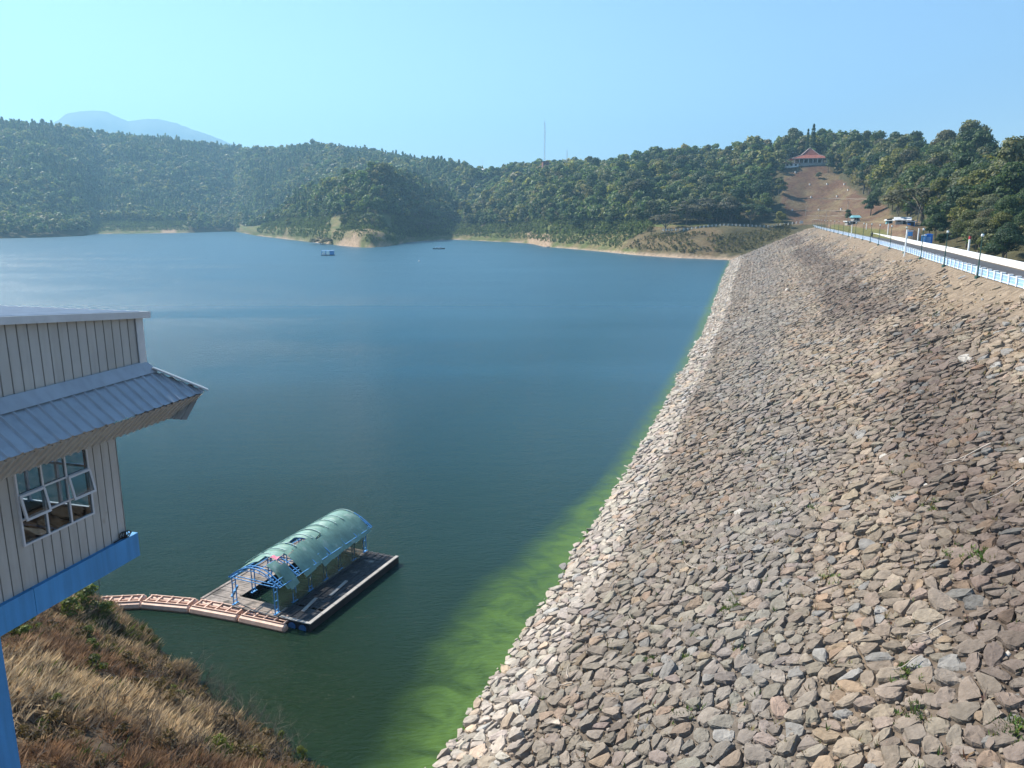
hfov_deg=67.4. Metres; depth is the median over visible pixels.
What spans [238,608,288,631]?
floating boom
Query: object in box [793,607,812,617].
riprap boulder
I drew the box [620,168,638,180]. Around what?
broadleaf tree
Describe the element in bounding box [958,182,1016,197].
umbrella tree
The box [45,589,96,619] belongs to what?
leafy shrub
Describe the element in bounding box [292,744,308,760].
leafy shrub
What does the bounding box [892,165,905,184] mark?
broadleaf tree
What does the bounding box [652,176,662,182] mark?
broadleaf tree
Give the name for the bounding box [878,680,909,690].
riprap boulder
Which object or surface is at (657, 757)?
riprap boulder
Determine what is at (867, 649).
riprap boulder
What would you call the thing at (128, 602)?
floating boom
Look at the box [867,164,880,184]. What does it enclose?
broadleaf tree
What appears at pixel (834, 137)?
broadleaf tree
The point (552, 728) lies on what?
riprap boulder
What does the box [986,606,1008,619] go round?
riprap boulder
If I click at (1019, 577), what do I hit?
riprap boulder
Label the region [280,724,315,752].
bare shrub
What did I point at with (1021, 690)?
riprap boulder
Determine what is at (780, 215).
broadleaf tree
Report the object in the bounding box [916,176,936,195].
broadleaf tree
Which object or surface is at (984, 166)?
broadleaf tree
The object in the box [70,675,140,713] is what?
bare shrub
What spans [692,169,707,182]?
broadleaf tree
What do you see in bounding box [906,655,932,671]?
riprap boulder
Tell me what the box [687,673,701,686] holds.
riprap boulder
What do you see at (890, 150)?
broadleaf tree
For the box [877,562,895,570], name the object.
riprap boulder
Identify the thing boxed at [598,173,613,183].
broadleaf tree
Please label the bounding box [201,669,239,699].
bare shrub
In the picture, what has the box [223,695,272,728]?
bare shrub
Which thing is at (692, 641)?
riprap boulder
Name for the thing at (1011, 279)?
parapet
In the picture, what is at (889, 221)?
kiosk
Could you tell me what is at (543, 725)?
riprap boulder
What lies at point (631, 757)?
riprap boulder
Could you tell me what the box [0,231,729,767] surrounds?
lake water
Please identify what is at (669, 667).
riprap boulder
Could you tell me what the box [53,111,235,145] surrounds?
mountain
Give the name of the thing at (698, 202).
umbrella tree
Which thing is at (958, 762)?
riprap boulder
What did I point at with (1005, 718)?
riprap boulder
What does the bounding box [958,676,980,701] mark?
riprap boulder
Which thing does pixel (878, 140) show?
broadleaf tree
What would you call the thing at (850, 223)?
shed
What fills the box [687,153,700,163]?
broadleaf tree
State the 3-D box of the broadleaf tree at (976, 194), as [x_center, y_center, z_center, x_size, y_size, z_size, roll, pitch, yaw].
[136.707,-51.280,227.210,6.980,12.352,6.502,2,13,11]
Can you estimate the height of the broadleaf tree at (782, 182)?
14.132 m
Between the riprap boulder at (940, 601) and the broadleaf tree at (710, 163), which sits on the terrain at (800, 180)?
the broadleaf tree at (710, 163)
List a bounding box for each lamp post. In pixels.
[919,228,924,258]
[941,230,948,266]
[974,233,983,278]
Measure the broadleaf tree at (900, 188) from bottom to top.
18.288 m
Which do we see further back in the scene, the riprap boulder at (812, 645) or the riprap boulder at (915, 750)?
the riprap boulder at (812, 645)
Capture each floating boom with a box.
[101,594,146,609]
[140,594,197,612]
[189,599,246,621]
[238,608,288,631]
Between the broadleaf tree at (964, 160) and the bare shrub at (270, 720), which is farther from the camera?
the broadleaf tree at (964, 160)
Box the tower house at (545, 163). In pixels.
[541,161,548,167]
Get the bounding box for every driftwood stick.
[891,655,917,669]
[911,620,950,635]
[937,443,990,465]
[979,477,1023,500]
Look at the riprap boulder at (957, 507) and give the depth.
36.86 m
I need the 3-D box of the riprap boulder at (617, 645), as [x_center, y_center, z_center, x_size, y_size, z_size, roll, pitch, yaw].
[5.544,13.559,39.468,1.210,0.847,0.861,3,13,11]
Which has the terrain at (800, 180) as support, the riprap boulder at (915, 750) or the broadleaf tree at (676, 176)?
the broadleaf tree at (676, 176)
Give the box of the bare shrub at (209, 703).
[177,685,225,722]
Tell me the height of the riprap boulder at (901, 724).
0.752 m
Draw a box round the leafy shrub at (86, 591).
[71,579,107,615]
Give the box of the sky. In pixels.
[0,0,1023,168]
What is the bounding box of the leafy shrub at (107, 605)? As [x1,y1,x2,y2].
[95,599,123,620]
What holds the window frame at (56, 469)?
in the gate house at (73, 380)
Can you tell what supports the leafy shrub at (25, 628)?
on the bank
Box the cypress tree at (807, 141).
[805,129,809,149]
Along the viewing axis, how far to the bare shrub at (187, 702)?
33.53 m
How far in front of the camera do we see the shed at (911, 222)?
271.07 m
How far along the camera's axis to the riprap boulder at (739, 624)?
35.62 m
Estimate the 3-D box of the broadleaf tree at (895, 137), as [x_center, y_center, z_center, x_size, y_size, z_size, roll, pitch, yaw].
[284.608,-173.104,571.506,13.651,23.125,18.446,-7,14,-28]
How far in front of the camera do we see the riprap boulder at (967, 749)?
22.66 m
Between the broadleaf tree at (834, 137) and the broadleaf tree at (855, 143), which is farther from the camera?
the broadleaf tree at (834, 137)
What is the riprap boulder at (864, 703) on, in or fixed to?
on the dam embankment
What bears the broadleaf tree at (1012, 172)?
on the terrain at (800, 180)
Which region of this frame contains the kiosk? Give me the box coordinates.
[884,219,894,223]
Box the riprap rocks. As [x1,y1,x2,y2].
[432,228,1023,767]
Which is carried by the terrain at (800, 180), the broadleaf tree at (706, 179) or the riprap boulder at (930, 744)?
the broadleaf tree at (706, 179)
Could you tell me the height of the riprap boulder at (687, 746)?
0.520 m
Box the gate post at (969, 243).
[967,236,970,250]
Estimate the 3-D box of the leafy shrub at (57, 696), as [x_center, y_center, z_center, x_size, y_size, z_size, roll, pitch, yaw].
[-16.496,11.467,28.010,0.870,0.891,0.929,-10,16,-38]
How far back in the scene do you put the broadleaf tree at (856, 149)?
586.54 m
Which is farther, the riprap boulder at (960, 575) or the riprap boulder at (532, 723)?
the riprap boulder at (532, 723)
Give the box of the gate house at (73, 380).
[0,306,208,767]
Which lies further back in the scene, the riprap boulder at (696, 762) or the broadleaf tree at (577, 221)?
the broadleaf tree at (577, 221)
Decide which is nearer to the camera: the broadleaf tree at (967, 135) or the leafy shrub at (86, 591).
the leafy shrub at (86, 591)
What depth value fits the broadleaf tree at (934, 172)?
316.95 m
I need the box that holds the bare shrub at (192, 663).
[170,643,209,679]
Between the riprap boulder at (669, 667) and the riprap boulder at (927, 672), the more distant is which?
the riprap boulder at (669, 667)
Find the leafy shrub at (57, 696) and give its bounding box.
[49,692,67,710]
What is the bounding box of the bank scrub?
[0,600,323,767]
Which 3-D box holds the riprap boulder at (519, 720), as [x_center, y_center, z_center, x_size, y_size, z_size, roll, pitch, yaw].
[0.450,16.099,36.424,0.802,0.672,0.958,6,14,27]
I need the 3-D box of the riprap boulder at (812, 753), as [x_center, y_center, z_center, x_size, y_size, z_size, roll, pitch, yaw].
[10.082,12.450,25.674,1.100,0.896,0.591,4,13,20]
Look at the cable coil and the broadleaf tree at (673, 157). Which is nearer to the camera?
the cable coil
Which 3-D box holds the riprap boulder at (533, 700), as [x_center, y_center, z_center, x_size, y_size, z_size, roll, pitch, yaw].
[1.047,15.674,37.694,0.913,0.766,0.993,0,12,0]
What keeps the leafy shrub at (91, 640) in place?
on the bank
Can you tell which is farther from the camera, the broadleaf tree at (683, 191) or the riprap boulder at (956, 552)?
the broadleaf tree at (683, 191)
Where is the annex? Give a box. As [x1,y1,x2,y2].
[783,162,800,167]
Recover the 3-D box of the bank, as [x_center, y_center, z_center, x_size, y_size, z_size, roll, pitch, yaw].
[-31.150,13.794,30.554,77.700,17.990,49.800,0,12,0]
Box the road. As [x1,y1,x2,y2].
[867,236,1023,278]
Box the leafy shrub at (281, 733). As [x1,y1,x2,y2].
[276,727,291,742]
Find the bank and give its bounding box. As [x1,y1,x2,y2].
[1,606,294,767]
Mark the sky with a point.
(476, 82)
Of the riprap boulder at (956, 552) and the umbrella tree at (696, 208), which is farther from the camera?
the umbrella tree at (696, 208)
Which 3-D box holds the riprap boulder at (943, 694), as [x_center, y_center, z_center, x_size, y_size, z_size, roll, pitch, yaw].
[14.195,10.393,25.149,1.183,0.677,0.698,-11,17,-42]
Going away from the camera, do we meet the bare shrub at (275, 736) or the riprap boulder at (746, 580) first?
the bare shrub at (275, 736)
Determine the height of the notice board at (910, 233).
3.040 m
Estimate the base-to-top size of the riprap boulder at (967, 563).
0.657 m
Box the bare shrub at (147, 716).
[107,692,164,734]
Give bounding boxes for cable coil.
[114,530,131,542]
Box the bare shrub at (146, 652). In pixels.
[129,635,157,664]
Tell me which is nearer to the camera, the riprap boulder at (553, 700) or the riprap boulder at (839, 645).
the riprap boulder at (839, 645)
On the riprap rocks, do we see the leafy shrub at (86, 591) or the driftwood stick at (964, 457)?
the driftwood stick at (964, 457)
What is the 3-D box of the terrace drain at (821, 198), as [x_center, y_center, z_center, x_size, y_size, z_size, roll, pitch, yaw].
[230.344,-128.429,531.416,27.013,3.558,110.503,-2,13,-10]
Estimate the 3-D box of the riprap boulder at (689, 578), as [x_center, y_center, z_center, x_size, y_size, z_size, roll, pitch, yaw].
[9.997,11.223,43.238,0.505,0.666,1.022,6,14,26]
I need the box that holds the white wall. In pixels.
[874,233,1023,269]
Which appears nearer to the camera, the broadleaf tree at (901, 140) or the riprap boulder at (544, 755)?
the riprap boulder at (544, 755)
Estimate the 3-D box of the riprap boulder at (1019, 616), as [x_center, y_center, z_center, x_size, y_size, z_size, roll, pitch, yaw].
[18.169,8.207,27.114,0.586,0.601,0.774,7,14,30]
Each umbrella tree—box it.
[310,237,331,243]
[360,213,382,224]
[648,213,678,231]
[664,179,686,185]
[669,204,705,224]
[679,198,716,220]
[699,200,729,222]
[717,200,750,221]
[732,203,770,224]
[880,187,942,223]
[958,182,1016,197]
[967,193,1012,204]
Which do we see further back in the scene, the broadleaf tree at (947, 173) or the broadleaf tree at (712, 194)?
the broadleaf tree at (712, 194)
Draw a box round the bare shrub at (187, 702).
[170,682,201,714]
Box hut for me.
[849,215,861,220]
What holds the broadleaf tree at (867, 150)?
on the terrain at (800, 180)
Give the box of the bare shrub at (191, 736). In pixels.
[173,717,212,753]
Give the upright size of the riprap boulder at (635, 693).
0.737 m
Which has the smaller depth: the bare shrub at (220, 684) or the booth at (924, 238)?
the bare shrub at (220, 684)
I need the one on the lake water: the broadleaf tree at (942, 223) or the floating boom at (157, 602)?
the floating boom at (157, 602)
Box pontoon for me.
[200,509,398,631]
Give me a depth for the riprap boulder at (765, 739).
27.34 m
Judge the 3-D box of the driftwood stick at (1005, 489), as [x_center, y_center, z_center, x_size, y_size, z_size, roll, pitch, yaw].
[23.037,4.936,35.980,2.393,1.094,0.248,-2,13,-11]
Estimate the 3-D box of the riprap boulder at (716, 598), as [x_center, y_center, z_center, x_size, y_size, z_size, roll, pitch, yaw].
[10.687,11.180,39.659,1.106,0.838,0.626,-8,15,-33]
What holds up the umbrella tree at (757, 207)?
on the terrain at (800, 180)
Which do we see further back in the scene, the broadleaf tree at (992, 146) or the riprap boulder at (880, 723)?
the broadleaf tree at (992, 146)
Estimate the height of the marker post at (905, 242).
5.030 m
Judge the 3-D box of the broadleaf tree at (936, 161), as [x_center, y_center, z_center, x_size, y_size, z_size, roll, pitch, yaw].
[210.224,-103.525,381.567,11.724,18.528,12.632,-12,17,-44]
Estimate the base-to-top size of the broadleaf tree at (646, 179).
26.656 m
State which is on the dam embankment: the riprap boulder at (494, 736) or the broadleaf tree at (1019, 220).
the riprap boulder at (494, 736)
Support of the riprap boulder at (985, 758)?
on the dam embankment
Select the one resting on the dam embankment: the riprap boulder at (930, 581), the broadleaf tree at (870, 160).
the riprap boulder at (930, 581)
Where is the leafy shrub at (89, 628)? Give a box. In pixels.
[81,618,106,639]
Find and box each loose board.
[301,598,317,611]
[329,580,347,595]
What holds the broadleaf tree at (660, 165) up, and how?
on the terrain at (800, 180)
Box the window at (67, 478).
[13,449,96,546]
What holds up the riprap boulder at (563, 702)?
on the dam embankment
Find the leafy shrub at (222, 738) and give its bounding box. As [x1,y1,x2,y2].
[205,729,233,756]
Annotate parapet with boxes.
[813,225,1023,288]
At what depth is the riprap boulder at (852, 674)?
28.55 m
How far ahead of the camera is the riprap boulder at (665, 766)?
28.32 m
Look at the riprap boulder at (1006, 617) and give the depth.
27.30 m
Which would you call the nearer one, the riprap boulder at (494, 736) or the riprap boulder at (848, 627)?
the riprap boulder at (848, 627)
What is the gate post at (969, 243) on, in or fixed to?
on the dam embankment
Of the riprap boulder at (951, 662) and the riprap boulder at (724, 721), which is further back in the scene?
the riprap boulder at (724, 721)
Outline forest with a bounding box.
[0,116,1023,251]
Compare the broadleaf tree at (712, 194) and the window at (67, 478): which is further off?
the broadleaf tree at (712, 194)
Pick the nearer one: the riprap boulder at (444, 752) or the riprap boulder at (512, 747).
the riprap boulder at (512, 747)
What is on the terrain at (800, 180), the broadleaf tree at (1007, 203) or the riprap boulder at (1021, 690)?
the broadleaf tree at (1007, 203)
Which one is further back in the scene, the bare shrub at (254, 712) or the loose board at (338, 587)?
the loose board at (338, 587)
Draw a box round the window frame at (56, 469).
[23,459,88,507]
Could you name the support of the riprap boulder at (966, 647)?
on the dam embankment
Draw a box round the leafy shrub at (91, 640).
[86,637,106,652]
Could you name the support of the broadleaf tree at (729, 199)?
on the terrain at (800, 180)
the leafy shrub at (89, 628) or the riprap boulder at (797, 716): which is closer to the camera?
the riprap boulder at (797, 716)
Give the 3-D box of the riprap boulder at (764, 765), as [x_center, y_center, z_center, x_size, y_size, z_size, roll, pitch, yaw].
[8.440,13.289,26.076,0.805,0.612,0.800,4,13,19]
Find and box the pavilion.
[789,148,827,165]
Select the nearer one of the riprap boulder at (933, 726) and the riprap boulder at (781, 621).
the riprap boulder at (933, 726)
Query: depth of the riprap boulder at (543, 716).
35.74 m
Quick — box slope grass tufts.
[517,294,1023,767]
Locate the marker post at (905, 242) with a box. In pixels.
[902,229,907,256]
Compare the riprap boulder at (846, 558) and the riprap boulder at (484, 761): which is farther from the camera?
the riprap boulder at (846, 558)
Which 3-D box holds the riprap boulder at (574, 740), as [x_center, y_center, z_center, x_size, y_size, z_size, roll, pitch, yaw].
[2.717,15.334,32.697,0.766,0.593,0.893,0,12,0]
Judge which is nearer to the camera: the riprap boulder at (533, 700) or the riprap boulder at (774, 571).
the riprap boulder at (533, 700)
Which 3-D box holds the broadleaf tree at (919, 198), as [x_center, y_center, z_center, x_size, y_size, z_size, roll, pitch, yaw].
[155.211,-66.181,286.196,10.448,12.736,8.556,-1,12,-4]
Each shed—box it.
[843,220,859,224]
[894,217,911,224]
[906,220,916,226]
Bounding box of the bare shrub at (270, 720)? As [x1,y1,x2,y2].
[252,703,287,731]
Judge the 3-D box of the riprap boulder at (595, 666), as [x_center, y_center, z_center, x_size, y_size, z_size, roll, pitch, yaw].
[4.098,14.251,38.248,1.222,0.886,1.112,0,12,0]
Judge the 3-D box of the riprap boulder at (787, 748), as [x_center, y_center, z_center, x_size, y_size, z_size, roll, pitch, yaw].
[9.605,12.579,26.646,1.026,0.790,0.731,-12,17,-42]
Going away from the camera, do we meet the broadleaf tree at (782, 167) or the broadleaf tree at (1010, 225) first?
the broadleaf tree at (1010, 225)
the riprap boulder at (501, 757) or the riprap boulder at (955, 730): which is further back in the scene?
the riprap boulder at (501, 757)
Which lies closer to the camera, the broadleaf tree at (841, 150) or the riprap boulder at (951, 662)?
the riprap boulder at (951, 662)
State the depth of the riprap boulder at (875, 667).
28.32 m
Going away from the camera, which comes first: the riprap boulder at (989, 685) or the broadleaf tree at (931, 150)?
the riprap boulder at (989, 685)
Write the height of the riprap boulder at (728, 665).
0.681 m
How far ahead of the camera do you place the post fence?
507.31 m
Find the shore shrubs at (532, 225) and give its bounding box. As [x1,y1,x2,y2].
[90,204,791,252]
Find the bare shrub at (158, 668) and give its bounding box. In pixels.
[145,654,166,689]
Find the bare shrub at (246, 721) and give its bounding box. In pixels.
[225,692,262,739]
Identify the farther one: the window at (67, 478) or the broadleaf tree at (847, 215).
the broadleaf tree at (847, 215)
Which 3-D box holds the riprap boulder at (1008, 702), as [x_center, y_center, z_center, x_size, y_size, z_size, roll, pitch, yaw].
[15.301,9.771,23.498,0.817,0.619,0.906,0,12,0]
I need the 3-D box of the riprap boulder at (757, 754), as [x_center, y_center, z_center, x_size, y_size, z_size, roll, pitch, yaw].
[8.665,13.108,26.974,1.002,0.719,1.168,0,12,0]
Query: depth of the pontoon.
51.68 m
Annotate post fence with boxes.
[663,221,799,230]
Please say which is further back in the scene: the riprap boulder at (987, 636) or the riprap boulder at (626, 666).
the riprap boulder at (626, 666)
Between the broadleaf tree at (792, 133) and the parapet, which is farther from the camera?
the broadleaf tree at (792, 133)
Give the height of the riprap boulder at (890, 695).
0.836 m
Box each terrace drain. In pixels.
[786,198,858,199]
[797,210,852,210]
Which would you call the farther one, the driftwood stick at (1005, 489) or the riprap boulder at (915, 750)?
the driftwood stick at (1005, 489)
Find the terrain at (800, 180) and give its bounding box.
[0,140,1023,261]
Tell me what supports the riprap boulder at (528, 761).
on the dam embankment
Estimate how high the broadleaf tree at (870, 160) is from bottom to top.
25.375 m
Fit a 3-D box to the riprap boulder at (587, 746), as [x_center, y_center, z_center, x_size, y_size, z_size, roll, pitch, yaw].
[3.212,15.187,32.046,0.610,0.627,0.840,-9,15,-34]
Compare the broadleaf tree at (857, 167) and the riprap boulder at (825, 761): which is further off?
the broadleaf tree at (857, 167)
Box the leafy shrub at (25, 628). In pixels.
[17,618,40,636]
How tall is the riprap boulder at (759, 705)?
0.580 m
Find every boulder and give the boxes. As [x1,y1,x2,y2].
[437,747,450,758]
[458,754,476,767]
[469,743,487,759]
[477,755,495,767]
[489,730,508,743]
[489,735,506,752]
[495,751,510,763]
[501,712,516,728]
[506,738,526,753]
[507,704,519,714]
[508,685,517,695]
[508,727,523,742]
[509,690,531,704]
[510,714,526,727]
[514,740,533,760]
[519,697,529,709]
[521,755,535,767]
[524,696,539,709]
[526,716,537,730]
[528,681,544,691]
[536,684,553,699]
[536,745,552,764]
[536,764,548,767]
[538,700,548,712]
[539,711,553,723]
[539,717,553,729]
[540,733,560,745]
[542,724,560,733]
[543,676,559,686]
[546,718,560,724]
[547,694,563,707]
[553,738,565,756]
[558,695,570,707]
[560,726,574,738]
[560,750,570,767]
[561,665,579,677]
[567,735,582,751]
[569,761,584,767]
[571,749,585,762]
[572,651,587,665]
[578,713,597,732]
[579,741,594,752]
[582,655,603,665]
[582,662,603,672]
[586,645,608,656]
[586,730,603,741]
[587,742,609,760]
[588,698,603,710]
[588,752,611,767]
[589,635,605,645]
[594,668,610,679]
[599,697,621,712]
[602,706,621,720]
[608,638,628,650]
[612,751,626,766]
[613,669,627,679]
[614,662,631,672]
[615,729,626,745]
[618,738,638,751]
[621,751,638,767]
[622,688,641,702]
[623,698,645,714]
[630,674,652,684]
[634,704,652,717]
[634,713,653,724]
[636,632,650,642]
[637,740,651,756]
[648,625,667,633]
[648,749,670,766]
[654,616,672,626]
[655,706,675,715]
[656,738,669,751]
[657,763,669,767]
[659,659,677,679]
[668,736,683,756]
[669,722,692,738]
[670,607,678,617]
[671,707,693,724]
[676,757,704,767]
[677,610,695,621]
[678,595,695,603]
[681,739,694,754]
[682,686,700,703]
[684,576,692,584]
[685,595,703,610]
[685,636,700,647]
[685,697,701,710]
[686,585,701,594]
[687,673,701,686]
[689,742,711,758]
[695,659,712,671]
[697,707,721,727]
[702,591,715,601]
[705,740,736,765]
[707,714,733,730]
[708,581,728,592]
[709,591,724,603]
[709,636,726,655]
[713,729,734,742]
[714,671,736,686]
[715,627,729,637]
[719,749,742,767]
[720,659,733,671]
[726,628,746,642]
[732,587,747,595]
[733,576,752,587]
[734,653,755,671]
[734,676,752,692]
[735,620,751,628]
[737,728,757,745]
[741,663,763,677]
[744,742,773,765]
[751,699,769,712]
[753,729,778,747]
[756,643,775,655]
[757,652,778,666]
[757,762,769,767]
[762,567,779,579]
[762,683,783,700]
[770,615,786,628]
[770,656,788,666]
[770,696,789,719]
[770,755,789,767]
[775,734,800,757]
[784,678,805,698]
[784,708,805,724]
[785,722,805,736]
[787,666,804,679]
[788,597,803,607]
[788,612,804,623]
[791,597,813,611]
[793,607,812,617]
[793,759,809,767]
[794,690,818,708]
[795,585,814,596]
[796,677,816,696]
[796,744,827,761]
[797,734,819,752]
[803,639,823,653]
[805,662,825,676]
[805,705,820,727]
[811,755,835,767]
[812,648,828,664]
[812,727,841,744]
[817,700,835,717]
[820,720,842,732]
[821,522,839,531]
[821,684,838,701]
[822,668,846,684]
[827,642,847,649]
[829,648,844,662]
[832,645,860,663]
[832,737,863,758]
[835,658,862,668]
[835,692,862,708]
[836,679,866,693]
[837,555,857,564]
[838,667,862,680]
[840,488,860,501]
[840,752,865,767]
[843,621,856,632]
[845,716,863,733]
[847,480,868,491]
[847,631,864,645]
[848,561,863,569]
[849,729,872,744]
[853,695,876,712]
[857,633,884,644]
[857,643,879,656]
[859,670,875,687]
[860,568,878,580]
[861,553,876,561]
[862,543,883,554]
[864,652,894,662]
[866,660,893,673]
[866,704,895,719]
[867,748,883,767]
[871,623,891,637]
[872,716,893,731]
[873,687,904,703]
[873,727,892,747]
[876,666,906,684]
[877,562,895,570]
[878,579,902,595]
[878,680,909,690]
[881,531,894,541]
[881,610,894,620]
[881,763,899,767]
[882,640,905,653]
[891,627,912,637]
[893,599,913,616]
[893,713,922,734]
[898,653,914,664]
[901,584,912,596]
[905,695,924,710]
[906,600,928,615]
[906,624,931,641]
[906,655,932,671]
[906,683,935,693]
[906,743,920,757]
[908,666,934,683]
[912,608,944,623]
[922,735,942,754]
[922,754,947,767]
[924,576,938,589]
[924,717,950,737]
[925,568,950,579]
[928,587,957,611]
[931,686,955,709]
[934,668,961,686]
[937,654,960,670]
[938,616,964,630]
[945,588,975,600]
[946,724,962,747]
[947,502,967,513]
[947,702,980,725]
[948,547,973,559]
[950,745,975,757]
[952,639,985,657]
[952,758,975,767]
[953,570,968,581]
[955,533,974,546]
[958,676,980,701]
[962,541,979,552]
[962,555,980,569]
[964,594,984,609]
[964,724,986,748]
[965,652,980,672]
[969,609,990,620]
[970,575,991,592]
[972,562,992,576]
[974,672,1004,698]
[976,519,995,533]
[976,750,1000,767]
[977,629,998,642]
[979,536,997,550]
[979,666,1011,684]
[981,583,1007,594]
[981,618,1004,630]
[981,698,999,725]
[983,546,1013,564]
[983,641,1005,666]
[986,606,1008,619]
[989,734,1017,750]
[991,562,1019,577]
[993,720,1023,738]
[994,692,1023,712]
[996,534,1018,549]
[996,630,1023,650]
[997,607,1014,624]
[1001,659,1023,673]
[1003,714,1023,726]
[1003,741,1023,765]
[1014,650,1023,660]
[1015,570,1023,584]
[1017,552,1023,566]
[1017,607,1023,621]
[1019,687,1023,696]
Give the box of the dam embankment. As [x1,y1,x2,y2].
[447,227,1023,767]
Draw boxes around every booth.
[921,235,926,241]
[925,234,933,243]
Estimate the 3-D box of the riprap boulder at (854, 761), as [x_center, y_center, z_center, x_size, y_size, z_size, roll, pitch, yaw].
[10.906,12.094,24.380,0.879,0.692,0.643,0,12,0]
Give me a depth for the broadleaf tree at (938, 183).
253.97 m
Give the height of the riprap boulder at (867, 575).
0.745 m
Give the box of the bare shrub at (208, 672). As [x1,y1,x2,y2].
[194,653,224,684]
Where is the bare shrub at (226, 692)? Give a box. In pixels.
[214,673,238,707]
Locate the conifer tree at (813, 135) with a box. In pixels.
[809,123,815,148]
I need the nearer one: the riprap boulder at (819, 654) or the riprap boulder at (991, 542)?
the riprap boulder at (819, 654)
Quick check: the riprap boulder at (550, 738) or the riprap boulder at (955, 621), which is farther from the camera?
the riprap boulder at (550, 738)
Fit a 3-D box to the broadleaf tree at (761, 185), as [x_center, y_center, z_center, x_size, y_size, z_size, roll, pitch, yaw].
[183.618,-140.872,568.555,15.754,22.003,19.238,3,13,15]
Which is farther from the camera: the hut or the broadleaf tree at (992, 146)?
the hut
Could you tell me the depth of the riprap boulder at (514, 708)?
37.74 m
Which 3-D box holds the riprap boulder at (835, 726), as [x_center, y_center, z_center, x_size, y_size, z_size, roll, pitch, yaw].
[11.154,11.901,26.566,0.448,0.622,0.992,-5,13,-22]
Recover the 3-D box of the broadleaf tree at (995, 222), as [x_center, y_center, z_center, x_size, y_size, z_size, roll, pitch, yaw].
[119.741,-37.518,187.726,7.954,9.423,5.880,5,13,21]
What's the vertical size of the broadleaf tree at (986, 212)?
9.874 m
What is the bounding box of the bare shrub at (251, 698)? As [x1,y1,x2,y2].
[211,681,259,714]
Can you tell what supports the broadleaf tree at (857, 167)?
on the terrain at (800, 180)
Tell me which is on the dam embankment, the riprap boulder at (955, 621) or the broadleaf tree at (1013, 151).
the riprap boulder at (955, 621)
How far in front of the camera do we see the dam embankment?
40.03 m
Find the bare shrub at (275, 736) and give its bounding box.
[250,712,297,751]
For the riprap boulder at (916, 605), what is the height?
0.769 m
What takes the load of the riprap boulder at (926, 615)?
on the dam embankment
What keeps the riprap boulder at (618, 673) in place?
on the dam embankment
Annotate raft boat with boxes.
[321,250,333,255]
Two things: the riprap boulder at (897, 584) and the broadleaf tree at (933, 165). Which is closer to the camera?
the riprap boulder at (897, 584)
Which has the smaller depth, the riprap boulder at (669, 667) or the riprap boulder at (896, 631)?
the riprap boulder at (896, 631)
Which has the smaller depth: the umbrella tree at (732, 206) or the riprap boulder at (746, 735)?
the riprap boulder at (746, 735)
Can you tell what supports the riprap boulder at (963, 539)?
on the dam embankment
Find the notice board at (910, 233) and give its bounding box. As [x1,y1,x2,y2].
[907,230,913,237]
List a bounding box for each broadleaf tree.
[338,168,348,178]
[339,214,347,223]
[556,202,565,213]
[558,182,572,199]
[570,215,581,225]
[585,173,597,188]
[588,157,600,166]
[592,181,607,197]
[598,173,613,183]
[605,212,615,223]
[609,194,627,218]
[611,160,628,172]
[619,177,633,189]
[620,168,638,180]
[622,181,633,201]
[624,179,648,199]
[634,161,649,177]
[640,177,654,187]
[642,186,654,199]
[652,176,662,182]
[653,160,669,177]
[664,187,681,201]
[665,154,676,163]
[671,158,690,171]
[672,173,681,179]
[673,154,688,162]
[680,187,689,198]
[685,198,697,222]
[686,177,699,186]
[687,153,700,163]
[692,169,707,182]
[697,174,715,194]
[701,185,716,196]
[706,159,719,170]
[709,191,718,208]
[710,183,722,192]
[712,195,722,220]
[716,193,735,219]
[720,195,735,221]
[724,196,740,221]
[729,186,745,201]
[749,178,771,204]
[755,193,773,219]
[773,211,786,227]
[774,178,787,195]
[778,164,785,171]
[779,127,799,156]
[781,137,792,148]
[786,147,798,157]
[815,128,827,134]
[825,153,835,171]
[827,132,839,139]
[837,139,846,169]
[841,132,864,148]
[841,145,862,163]
[843,141,860,156]
[845,209,851,217]
[846,157,862,182]
[855,163,872,191]
[856,154,880,191]
[856,165,864,194]
[858,147,872,160]
[860,141,872,151]
[860,165,873,194]
[861,194,881,215]
[862,130,871,140]
[862,140,890,160]
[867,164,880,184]
[869,130,887,140]
[871,153,903,180]
[873,138,886,145]
[873,153,890,164]
[880,175,891,203]
[880,178,891,206]
[881,183,895,210]
[885,147,899,154]
[886,182,901,213]
[887,131,903,140]
[887,172,900,184]
[889,135,900,140]
[889,135,911,148]
[890,164,901,177]
[891,145,925,171]
[891,147,900,153]
[891,180,913,216]
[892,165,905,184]
[898,167,911,206]
[899,148,921,164]
[899,165,928,215]
[900,163,920,177]
[905,141,925,147]
[907,130,926,143]
[907,175,926,195]
[914,194,928,217]
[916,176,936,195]
[919,185,932,207]
[920,167,944,182]
[920,204,947,233]
[921,151,949,165]
[924,147,942,155]
[924,157,944,169]
[925,163,937,167]
[925,176,951,206]
[925,213,950,241]
[926,186,939,197]
[926,198,939,218]
[929,130,947,144]
[929,169,954,186]
[933,193,951,213]
[938,129,958,146]
[939,185,968,220]
[943,140,963,162]
[943,140,973,165]
[944,177,963,191]
[945,196,979,220]
[948,168,962,184]
[949,151,985,171]
[950,210,977,247]
[955,119,991,139]
[955,169,993,189]
[957,164,980,177]
[958,127,999,147]
[963,161,993,183]
[964,130,993,152]
[964,217,996,252]
[966,189,983,209]
[970,157,989,166]
[971,208,999,223]
[976,146,990,154]
[976,196,1000,209]
[983,154,995,158]
[983,228,1023,257]
[984,143,996,152]
[984,161,1023,194]
[985,211,1012,232]
[987,135,1023,179]
[989,149,1004,158]
[990,195,1023,224]
[994,222,1023,258]
[1011,196,1023,210]
[1011,210,1023,225]

